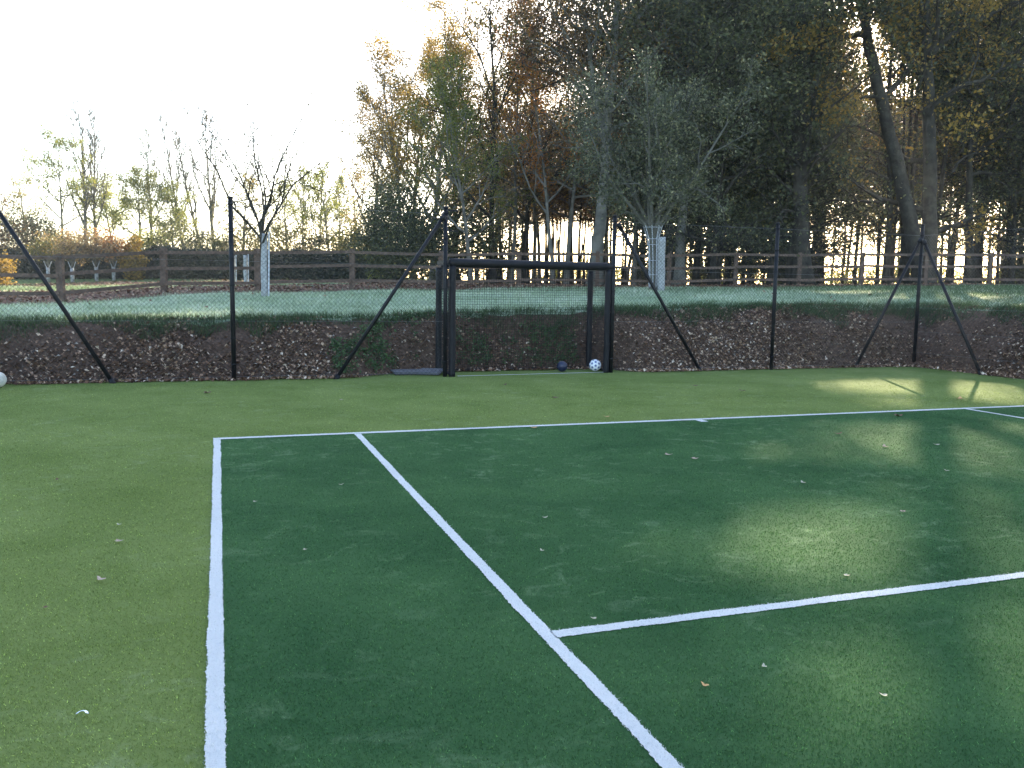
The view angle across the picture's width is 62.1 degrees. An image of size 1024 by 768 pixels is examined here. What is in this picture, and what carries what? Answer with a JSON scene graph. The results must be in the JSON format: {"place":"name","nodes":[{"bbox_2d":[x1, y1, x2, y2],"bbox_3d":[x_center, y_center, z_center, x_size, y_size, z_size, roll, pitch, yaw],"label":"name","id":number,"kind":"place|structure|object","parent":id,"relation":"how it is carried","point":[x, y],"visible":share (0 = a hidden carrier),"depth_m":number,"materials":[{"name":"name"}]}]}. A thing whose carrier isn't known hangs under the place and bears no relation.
{"place":"outdoors","nodes":[
{"label":"outdoors","id":0,"kind":"place"},
{"bbox_2d":[0,0,1005,283],"label":"sky","id":1,"kind":"structure","parent":0,"point":[111,53],"materials":[{"name":"white"}]},
{"bbox_2d":[0,367,1023,767],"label":"surround turf","id":2,"kind":"structure","parent":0,"point":[118,651],"depth_m":6.62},
{"bbox_2d":[435,258,612,376],"bbox_3d":[0.236,-1.214,15.575,3.205,2.053,0.931,-2,7,-22],"label":"football goal","id":3,"kind":"object","parent":2,"relation":"on","point":[454,263],"visible":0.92,"depth_m":15.68,"materials":[{"name":"black steel"},{"name":"black netting"}]},
{"bbox_2d":[203,406,1023,767],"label":"court turf","id":4,"kind":"structure","parent":2,"relation":"on","point":[373,616],"depth_m":4.25,"materials":[{"name":"carpet"}]},
{"bbox_2d":[204,439,228,767],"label":"doubles sideline","id":5,"kind":"object","parent":4,"relation":"on","point":[215,728],"visible":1,"depth_m":3.57,"materials":[{"name":"paint"}]},
{"bbox_2d":[355,433,682,767],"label":"singles sideline","id":6,"kind":"object","parent":4,"relation":"on","point":[659,753],"visible":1,"depth_m":3.65,"materials":[{"name":"paint"}]},
{"bbox_2d":[213,405,1023,439],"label":"baseline","id":7,"kind":"object","parent":4,"relation":"on","point":[596,423],"visible":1,"depth_m":9.67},
{"bbox_2d":[550,571,1023,637],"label":"service line","id":8,"kind":"object","parent":4,"relation":"on","point":[573,631],"visible":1,"depth_m":4.09,"materials":[{"name":"paint"}]},
{"bbox_2d":[609,215,924,372],"bbox_3d":[5.279,-1.744,16.910,7.296,3.120,0.192,-1,7,-20],"label":"chain link fence","id":9,"kind":"object","parent":2,"relation":"on","point":[616,225],"visible":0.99,"depth_m":16.78,"materials":[{"name":"black metal"}]},
{"bbox_2d":[916,228,1023,374],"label":"chain link fence","id":10,"kind":"object","parent":2,"relation":"on","point":[944,288],"visible":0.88,"depth_m":16.93,"materials":[{"name":"black metal"}]},
{"bbox_2d":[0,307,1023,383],"bbox_3d":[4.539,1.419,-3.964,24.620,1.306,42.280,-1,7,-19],"label":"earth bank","id":11,"kind":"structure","parent":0,"point":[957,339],"depth_m":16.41,"materials":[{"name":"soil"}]},
{"bbox_2d":[0,193,458,383],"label":"chain link fence","id":12,"kind":"object","parent":11,"relation":"on","point":[231,245],"visible":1,"depth_m":13.44,"materials":[{"name":"black metal"}]},
{"bbox_2d":[327,309,420,373],"bbox_3d":[-2.418,-0.738,15.133,0.734,1.157,2.148,6,8,38],"label":"bramble","id":13,"kind":"object","parent":11,"relation":"on","point":[337,345],"visible":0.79,"depth_m":14.92,"materials":[{"name":"green plant"}]},
{"bbox_2d":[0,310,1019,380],"bbox_3d":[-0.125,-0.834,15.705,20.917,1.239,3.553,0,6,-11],"label":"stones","id":14,"kind":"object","parent":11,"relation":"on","point":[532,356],"visible":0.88,"depth_m":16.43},
{"bbox_2d":[0,298,1023,340],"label":"rough grass","id":15,"kind":"structure","parent":11,"relation":"on","point":[38,320],"depth_m":16.49,"materials":[{"name":"plant"}]},
{"bbox_2d":[0,303,1023,384],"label":"leaf litter","id":16,"kind":"object","parent":11,"relation":"on","point":[147,350],"visible":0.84,"depth_m":15.97,"materials":[{"name":"plant"}]},
{"bbox_2d":[455,315,579,366],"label":"weeds","id":17,"kind":"object","parent":11,"relation":"on","point":[534,348],"visible":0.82,"depth_m":16.39,"materials":[{"name":"green plant"}]},
{"bbox_2d":[0,277,1023,325],"bbox_3d":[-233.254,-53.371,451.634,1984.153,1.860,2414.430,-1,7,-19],"label":"field","id":18,"kind":"structure","parent":0,"point":[170,297],"depth_m":22.52,"materials":[{"name":"plant"}]},
{"bbox_2d":[0,212,40,266],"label":"shrub","id":19,"kind":"object","parent":18,"relation":"on","point":[6,237],"visible":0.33,"depth_m":54.49,"materials":[{"name":"green plant"}]},
{"bbox_2d":[0,168,60,241],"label":"leafy tree","id":20,"kind":"object","parent":18,"relation":"on","point":[18,203],"visible":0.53,"depth_m":64.34,"materials":[{"name":"green plant"}]},
{"bbox_2d":[0,201,72,251],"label":"shrub","id":21,"kind":"object","parent":18,"relation":"on","point":[43,229],"visible":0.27,"depth_m":56.95,"materials":[{"name":"green plant"}]},
{"bbox_2d":[24,232,68,267],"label":"orchard sapling","id":22,"kind":"object","parent":18,"relation":"on","point":[41,247],"visible":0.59,"depth_m":49.26,"materials":[{"name":"orange plant"}]},
{"bbox_2d":[36,225,97,268],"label":"orchard sapling","id":23,"kind":"object","parent":18,"relation":"on","point":[70,247],"visible":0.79,"depth_m":48.05,"materials":[{"name":"orange plant"}]},
{"bbox_2d":[15,119,119,233],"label":"leafy tree","id":24,"kind":"object","parent":18,"relation":"on","point":[75,185],"visible":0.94,"depth_m":62.33,"materials":[{"name":"green plant"}]},
{"bbox_2d":[54,93,104,235],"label":"bare tree","id":25,"kind":"object","parent":18,"relation":"on","point":[86,206],"visible":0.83,"depth_m":64.53,"materials":[{"name":"grey plant"}]},
{"bbox_2d":[71,109,117,244],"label":"bare tree","id":26,"kind":"object","parent":18,"relation":"on","point":[95,189],"visible":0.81,"depth_m":65.26,"materials":[{"name":"grey plant"}]},
{"bbox_2d":[75,222,124,266],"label":"orchard sapling","id":27,"kind":"object","parent":18,"relation":"on","point":[99,244],"visible":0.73,"depth_m":49.25,"materials":[{"name":"orange plant"}]},
{"bbox_2d":[66,168,137,242],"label":"leafy tree","id":28,"kind":"object","parent":18,"relation":"on","point":[107,206],"visible":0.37,"depth_m":67.54,"materials":[{"name":"green plant"}]},
{"bbox_2d":[114,233,151,279],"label":"shrub","id":29,"kind":"object","parent":18,"relation":"on","point":[129,263],"visible":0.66,"depth_m":50.75,"materials":[{"name":"green plant"}]},
{"bbox_2d":[93,163,189,235],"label":"leafy tree","id":30,"kind":"object","parent":18,"relation":"on","point":[134,182],"visible":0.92,"depth_m":63.80,"materials":[{"name":"green plant"}]},
{"bbox_2d":[126,123,175,243],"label":"bare tree","id":31,"kind":"object","parent":18,"relation":"on","point":[146,157],"visible":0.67,"depth_m":65.91,"materials":[{"name":"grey plant"}]},
{"bbox_2d":[143,176,203,245],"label":"leafy tree","id":32,"kind":"object","parent":18,"relation":"on","point":[164,192],"visible":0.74,"depth_m":64.45,"materials":[{"name":"green plant"}]},
{"bbox_2d":[153,108,196,247],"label":"bare tree","id":33,"kind":"object","parent":18,"relation":"on","point":[167,149],"visible":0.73,"depth_m":67.65,"materials":[{"name":"grey plant"}]},
{"bbox_2d":[141,216,209,249],"bbox_3d":[-23.419,-9.378,59.519,5.144,4.631,4.993,5,7,33],"label":"shrub","id":34,"kind":"object","parent":18,"relation":"on","point":[172,239],"visible":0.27,"depth_m":58.66,"materials":[{"name":"green plant"}]},
{"bbox_2d":[164,122,205,236],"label":"bare tree","id":35,"kind":"object","parent":18,"relation":"on","point":[185,175],"visible":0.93,"depth_m":66.72,"materials":[{"name":"grey plant"}]},
{"bbox_2d":[0,243,394,279],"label":"hedge","id":36,"kind":"object","parent":18,"relation":"on","point":[314,272],"visible":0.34,"depth_m":52.93,"materials":[{"name":"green plant"}]},
{"bbox_2d":[178,103,234,237],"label":"bare tree","id":37,"kind":"object","parent":18,"relation":"on","point":[211,191],"visible":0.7,"depth_m":68.08,"materials":[{"name":"grey plant"}]},
{"bbox_2d":[178,225,249,250],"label":"shrub","id":38,"kind":"object","parent":18,"relation":"on","point":[210,240],"visible":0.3,"depth_m":58.27,"materials":[{"name":"green plant"}]},
{"bbox_2d":[208,169,278,249],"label":"leafy tree","id":39,"kind":"object","parent":18,"relation":"on","point":[237,194],"visible":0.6,"depth_m":58.87,"materials":[{"name":"green plant"}]},
{"bbox_2d":[211,215,284,250],"bbox_3d":[-18.116,-9.477,59.597,5.751,4.878,5.596,-1,7,-19],"label":"shrub","id":40,"kind":"object","parent":18,"relation":"on","point":[252,240],"visible":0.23,"depth_m":58.42,"materials":[{"name":"green plant"}]},
{"bbox_2d":[160,65,369,251],"bbox_3d":[-6.585,-5.432,23.156,5.223,6.354,4.731,-1,7,-19],"label":"orchard tree","id":41,"kind":"object","parent":18,"relation":"on","point":[263,192],"visible":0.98,"depth_m":22.74,"materials":[{"name":"brown plant"}]},
{"bbox_2d":[261,232,269,295],"bbox_3d":[-6.750,-3.155,23.271,0.264,2.001,0.183,-1,7,-19],"label":"tree guard","id":42,"kind":"object","parent":18,"relation":"on","point":[265,289],"visible":0.7,"depth_m":23.21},
{"bbox_2d":[256,174,309,243],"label":"leafy tree","id":43,"kind":"object","parent":18,"relation":"on","point":[293,210],"visible":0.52,"depth_m":60.51,"materials":[{"name":"green plant"}]},
{"bbox_2d":[244,218,325,250],"bbox_3d":[-15.083,-9.023,57.183,6.300,4.176,5.405,-1,7,-19],"label":"shrub","id":44,"kind":"object","parent":18,"relation":"on","point":[287,235],"visible":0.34,"depth_m":56.65,"materials":[{"name":"green plant"}]},
{"bbox_2d":[286,223,358,250],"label":"shrub","id":45,"kind":"object","parent":18,"relation":"on","point":[322,243],"visible":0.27,"depth_m":56.58,"materials":[{"name":"green plant"}]},
{"bbox_2d":[291,158,365,250],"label":"leafy tree","id":46,"kind":"object","parent":18,"relation":"on","point":[328,211],"visible":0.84,"depth_m":58.43,"materials":[{"name":"green plant"}]},
{"bbox_2d":[324,214,368,274],"bbox_3d":[-9.740,-8.444,54.181,4.007,5.095,4.528,-5,9,-45],"label":"shrub","id":47,"kind":"object","parent":18,"relation":"on","point":[342,246],"visible":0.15,"depth_m":53.87,"materials":[{"name":"green plant"}]},
{"bbox_2d":[325,159,375,233],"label":"leafy tree","id":48,"kind":"object","parent":18,"relation":"on","point":[347,177],"visible":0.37,"depth_m":64.28,"materials":[{"name":"green plant"}]},
{"bbox_2d":[330,77,420,282],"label":"autumn tree","id":49,"kind":"object","parent":18,"relation":"on","point":[357,192],"visible":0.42,"depth_m":43.71,"materials":[{"name":"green plant"}]},
{"bbox_2d":[328,15,450,276],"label":"autumn tree","id":50,"kind":"object","parent":18,"relation":"on","point":[363,93],"visible":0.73,"depth_m":39.81,"materials":[{"name":"green plant"}]},
{"bbox_2d":[339,168,443,283],"bbox_3d":[-4.771,-6.256,35.356,4.652,5.567,5.554,-1,7,-19],"label":"shrub","id":51,"kind":"object","parent":18,"relation":"on","point":[391,201],"visible":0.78,"depth_m":34.80,"materials":[{"name":"green plant"}]},
{"bbox_2d":[352,32,479,279],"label":"autumn tree","id":52,"kind":"object","parent":18,"relation":"on","point":[418,74],"visible":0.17,"depth_m":45.71,"materials":[{"name":"green plant"}]},
{"bbox_2d":[344,13,503,279],"bbox_3d":[-3.468,-10.617,39.138,6.578,12.479,5.786,-4,8,-38],"label":"autumn tree","id":53,"kind":"object","parent":18,"relation":"on","point":[419,131],"visible":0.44,"depth_m":38.77,"materials":[{"name":"green plant"}]},
{"bbox_2d":[357,0,544,252],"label":"autumn tree","id":54,"kind":"object","parent":18,"relation":"on","point":[442,18],"visible":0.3,"depth_m":41.21,"materials":[{"name":"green plant"}]},
{"bbox_2d":[416,185,509,279],"bbox_3d":[-2.483,-6.467,37.159,5.086,4.788,4.947,-1,7,-19],"label":"shrub","id":55,"kind":"object","parent":18,"relation":"on","point":[453,248],"visible":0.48,"depth_m":37.15,"materials":[{"name":"green plant"}]},
{"bbox_2d":[390,45,541,283],"bbox_3d":[-1.183,-8.919,35.838,7.398,9.790,4.544,-4,8,-38],"label":"autumn tree","id":56,"kind":"object","parent":18,"relation":"on","point":[443,83],"visible":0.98,"depth_m":34.96,"materials":[{"name":"green plant"}]},
{"bbox_2d":[377,0,598,283],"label":"autumn tree","id":57,"kind":"object","parent":18,"relation":"on","point":[491,94],"visible":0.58,"depth_m":37.19,"materials":[{"name":"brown plant"}]},
{"bbox_2d":[452,205,543,283],"bbox_3d":[-0.971,-6.878,43.495,5.878,4.867,4.677,-1,7,-19],"label":"shrub","id":58,"kind":"object","parent":18,"relation":"on","point":[507,241],"visible":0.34,"depth_m":43.17,"materials":[{"name":"green plant"}]},
{"bbox_2d":[0,278,1021,307],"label":"woodland leaf litter","id":59,"kind":"object","parent":18,"relation":"on","point":[325,286],"visible":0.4,"depth_m":30.04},
{"bbox_2d":[0,248,1023,302],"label":"wooden fence","id":60,"kind":"object","parent":18,"relation":"on","point":[61,273],"visible":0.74,"depth_m":28.38,"materials":[{"name":"brown wood"}]},
{"bbox_2d":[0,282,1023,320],"bbox_3d":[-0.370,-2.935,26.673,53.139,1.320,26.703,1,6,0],"label":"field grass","id":61,"kind":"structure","parent":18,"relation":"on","point":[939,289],"depth_m":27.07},
{"bbox_2d":[440,0,584,283],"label":"woodland tree","id":62,"kind":"object","parent":18,"relation":"on","point":[514,190],"visible":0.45,"depth_m":38.67,"materials":[{"name":"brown plant"}]},
{"bbox_2d":[471,12,589,283],"bbox_3d":[0.497,-12.697,47.727,11.069,14.883,8.714,1,7,-11],"label":"woodland tree","id":63,"kind":"object","parent":18,"relation":"on","point":[534,220],"visible":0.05,"depth_m":48.07,"materials":[{"name":"brown plant"}]},
{"bbox_2d":[496,102,588,283],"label":"woodland tree","id":64,"kind":"object","parent":18,"relation":"on","point":[545,277],"visible":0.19,"depth_m":46.60,"materials":[{"name":"brown plant"}]},
{"bbox_2d":[469,0,622,284],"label":"autumn tree","id":65,"kind":"object","parent":18,"relation":"on","point":[543,163],"visible":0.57,"depth_m":37.16,"materials":[{"name":"brown plant"}]},
{"bbox_2d":[470,2,622,282],"bbox_3d":[2.406,-13.236,47.804,10.838,16.007,8.532,-2,5,-15],"label":"woodland tree","id":66,"kind":"object","parent":18,"relation":"on","point":[569,202],"visible":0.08,"depth_m":47.97,"materials":[{"name":"green plant"}]},
{"bbox_2d":[464,0,629,281],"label":"autumn tree","id":67,"kind":"object","parent":18,"relation":"on","point":[526,218],"visible":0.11,"depth_m":42.12,"materials":[{"name":"brown plant"}]},
{"bbox_2d":[482,76,616,282],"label":"woodland tree","id":68,"kind":"object","parent":18,"relation":"on","point":[571,271],"visible":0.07,"depth_m":47.08,"materials":[{"name":"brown plant"}]},
{"bbox_2d":[526,0,648,283],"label":"woodland tree","id":69,"kind":"object","parent":18,"relation":"on","point":[563,180],"visible":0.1,"depth_m":40.51,"materials":[{"name":"green plant"}]},
{"bbox_2d":[497,0,680,284],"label":"tree","id":70,"kind":"object","parent":18,"relation":"on","point":[597,241],"visible":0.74,"depth_m":33.61,"materials":[{"name":"green plant"}]},
{"bbox_2d":[494,1,712,283],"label":"woodland tree","id":71,"kind":"object","parent":18,"relation":"on","point":[568,246],"visible":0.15,"depth_m":38.67,"materials":[{"name":"brown plant"}]},
{"bbox_2d":[544,1,704,284],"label":"woodland tree","id":72,"kind":"object","parent":18,"relation":"on","point":[634,262],"visible":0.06,"depth_m":40.35,"materials":[{"name":"green plant"}]},
{"bbox_2d":[476,0,815,266],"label":"woodland tree","id":73,"kind":"object","parent":18,"relation":"on","point":[714,37],"visible":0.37,"depth_m":33.78,"materials":[{"name":"green plant"}]},
{"bbox_2d":[658,237,665,291],"bbox_3d":[4.720,-3.751,26.836,0.274,1.751,0.237,-1,7,-19],"label":"tree guard","id":74,"kind":"object","parent":18,"relation":"on","point":[661,271],"visible":0.82,"depth_m":26.75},
{"bbox_2d":[559,0,769,279],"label":"woodland tree","id":75,"kind":"object","parent":18,"relation":"on","point":[673,240],"visible":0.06,"depth_m":37.96,"materials":[{"name":"green plant"}]},
{"bbox_2d":[620,177,709,283],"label":"woodland tree","id":76,"kind":"object","parent":18,"relation":"on","point":[644,248],"visible":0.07,"depth_m":45.23,"materials":[{"name":"green plant"}]},
{"bbox_2d":[554,42,777,290],"bbox_3d":[4.478,-6.737,27.164,6.408,7.761,6.813,-1,7,-19],"label":"guarded tree","id":77,"kind":"object","parent":18,"relation":"on","point":[664,154],"visible":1,"depth_m":26.49,"materials":[{"name":"green plant"}]},
{"bbox_2d":[571,0,782,284],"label":"tree","id":78,"kind":"object","parent":18,"relation":"on","point":[680,242],"visible":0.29,"depth_m":35.13,"materials":[{"name":"green plant"}]},
{"bbox_2d":[611,0,844,284],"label":"woodland tree","id":79,"kind":"object","parent":18,"relation":"on","point":[695,271],"visible":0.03,"depth_m":44.95,"materials":[{"name":"green plant"}]},
{"bbox_2d":[593,0,866,284],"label":"woodland tree","id":80,"kind":"object","parent":18,"relation":"on","point":[722,161],"visible":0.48,"depth_m":33.56,"materials":[{"name":"green plant"}]},
{"bbox_2d":[629,1,834,284],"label":"woodland tree","id":81,"kind":"object","parent":18,"relation":"on","point":[718,264],"visible":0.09,"depth_m":41.19,"materials":[{"name":"green plant"}]},
{"bbox_2d":[658,0,832,283],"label":"woodland tree","id":82,"kind":"object","parent":18,"relation":"on","point":[727,250],"visible":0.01,"depth_m":45.08,"materials":[{"name":"green plant"}]},
{"bbox_2d":[712,158,826,284],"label":"woodland tree","id":83,"kind":"object","parent":18,"relation":"on","point":[765,262],"visible":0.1,"depth_m":45.83,"materials":[{"name":"green plant"}]},
{"bbox_2d":[648,0,947,284],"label":"tree","id":84,"kind":"object","parent":18,"relation":"on","point":[799,176],"visible":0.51,"depth_m":34.57,"materials":[{"name":"green plant"}]},
{"bbox_2d":[686,0,913,283],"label":"woodland tree","id":85,"kind":"object","parent":18,"relation":"on","point":[813,218],"visible":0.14,"depth_m":39.65,"materials":[{"name":"green plant"}]},
{"bbox_2d":[725,7,898,276],"bbox_3d":[14.544,-13.362,46.857,11.840,16.484,10.580,-1,6,-29],"label":"woodland tree","id":86,"kind":"object","parent":18,"relation":"on","point":[823,179],"visible":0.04,"depth_m":45.25,"materials":[{"name":"green plant"}]},
{"bbox_2d":[667,0,967,284],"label":"woodland tree","id":87,"kind":"object","parent":18,"relation":"on","point":[786,80],"visible":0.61,"depth_m":33.18,"materials":[{"name":"green plant"}]},
{"bbox_2d":[765,122,892,283],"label":"woodland tree","id":88,"kind":"object","parent":18,"relation":"on","point":[839,243],"visible":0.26,"depth_m":44.63,"materials":[{"name":"green plant"}]},
{"bbox_2d":[809,1,906,271],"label":"woodland tree","id":89,"kind":"object","parent":18,"relation":"on","point":[856,149],"visible":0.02,"depth_m":50.73,"materials":[{"name":"green plant"}]},
{"bbox_2d":[747,0,1023,283],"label":"tree","id":90,"kind":"object","parent":18,"relation":"on","point":[910,210],"visible":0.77,"depth_m":34.27,"materials":[{"name":"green plant"}]},
{"bbox_2d":[753,0,1022,283],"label":"woodland tree","id":91,"kind":"object","parent":18,"relation":"on","point":[888,178],"visible":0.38,"depth_m":37.84,"materials":[{"name":"green plant"}]},
{"bbox_2d":[824,15,962,264],"bbox_3d":[25.793,-15.940,57.142,10.865,19.540,12.393,-4,8,-36],"label":"woodland tree","id":92,"kind":"object","parent":18,"relation":"on","point":[878,230],"visible":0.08,"depth_m":56.98,"materials":[{"name":"green plant"}]},
{"bbox_2d":[827,1,964,283],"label":"woodland tree","id":93,"kind":"object","parent":18,"relation":"on","point":[892,261],"visible":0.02,"depth_m":54.54,"materials":[{"name":"green plant"}]},
{"bbox_2d":[838,65,963,273],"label":"woodland tree","id":94,"kind":"object","parent":18,"relation":"on","point":[886,220],"visible":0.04,"depth_m":59.40,"materials":[{"name":"green plant"}]},
{"bbox_2d":[808,0,1023,283],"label":"woodland tree","id":95,"kind":"object","parent":18,"relation":"on","point":[913,182],"visible":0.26,"depth_m":40.95,"materials":[{"name":"green plant"}]},
{"bbox_2d":[819,0,1014,282],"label":"woodland tree","id":96,"kind":"object","parent":18,"relation":"on","point":[918,190],"visible":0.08,"depth_m":44.67,"materials":[{"name":"green plant"}]},
{"bbox_2d":[825,0,1023,252],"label":"woodland tree","id":97,"kind":"object","parent":18,"relation":"on","point":[904,123],"visible":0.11,"depth_m":44.87,"materials":[{"name":"green plant"}]},
{"bbox_2d":[845,0,1023,283],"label":"woodland tree","id":98,"kind":"object","parent":18,"relation":"on","point":[970,173],"visible":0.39,"depth_m":38.75,"materials":[{"name":"green plant"}]},
{"bbox_2d":[847,0,1023,280],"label":"woodland tree","id":99,"kind":"object","parent":18,"relation":"on","point":[941,178],"visible":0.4,"depth_m":39.12,"materials":[{"name":"green plant"}]},
{"bbox_2d":[850,1,1023,205],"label":"woodland tree","id":100,"kind":"object","parent":18,"relation":"on","point":[937,124],"visible":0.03,"depth_m":44.89,"materials":[{"name":"green plant"}]},
{"bbox_2d":[894,4,1023,282],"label":"woodland tree","id":101,"kind":"object","parent":18,"relation":"on","point":[977,247],"visible":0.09,"depth_m":43.98,"materials":[{"name":"green plant"}]},
{"bbox_2d":[896,96,1021,264],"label":"woodland tree","id":102,"kind":"object","parent":18,"relation":"on","point":[1004,223],"visible":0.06,"depth_m":59.14,"materials":[{"name":"green plant"}]},
{"bbox_2d":[905,0,1023,283],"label":"woodland tree","id":103,"kind":"object","parent":18,"relation":"on","point":[1014,213],"visible":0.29,"depth_m":41.23,"materials":[{"name":"green plant"}]},
{"bbox_2d":[952,0,1023,253],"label":"woodland tree","id":104,"kind":"object","parent":18,"relation":"on","point":[1009,218],"visible":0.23,"depth_m":41.65,"materials":[{"name":"green plant"}]},
{"bbox_2d":[978,149,1023,284],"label":"woodland tree","id":105,"kind":"object","parent":18,"relation":"on","point":[1017,259],"visible":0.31,"depth_m":44.90,"materials":[{"name":"green plant"}]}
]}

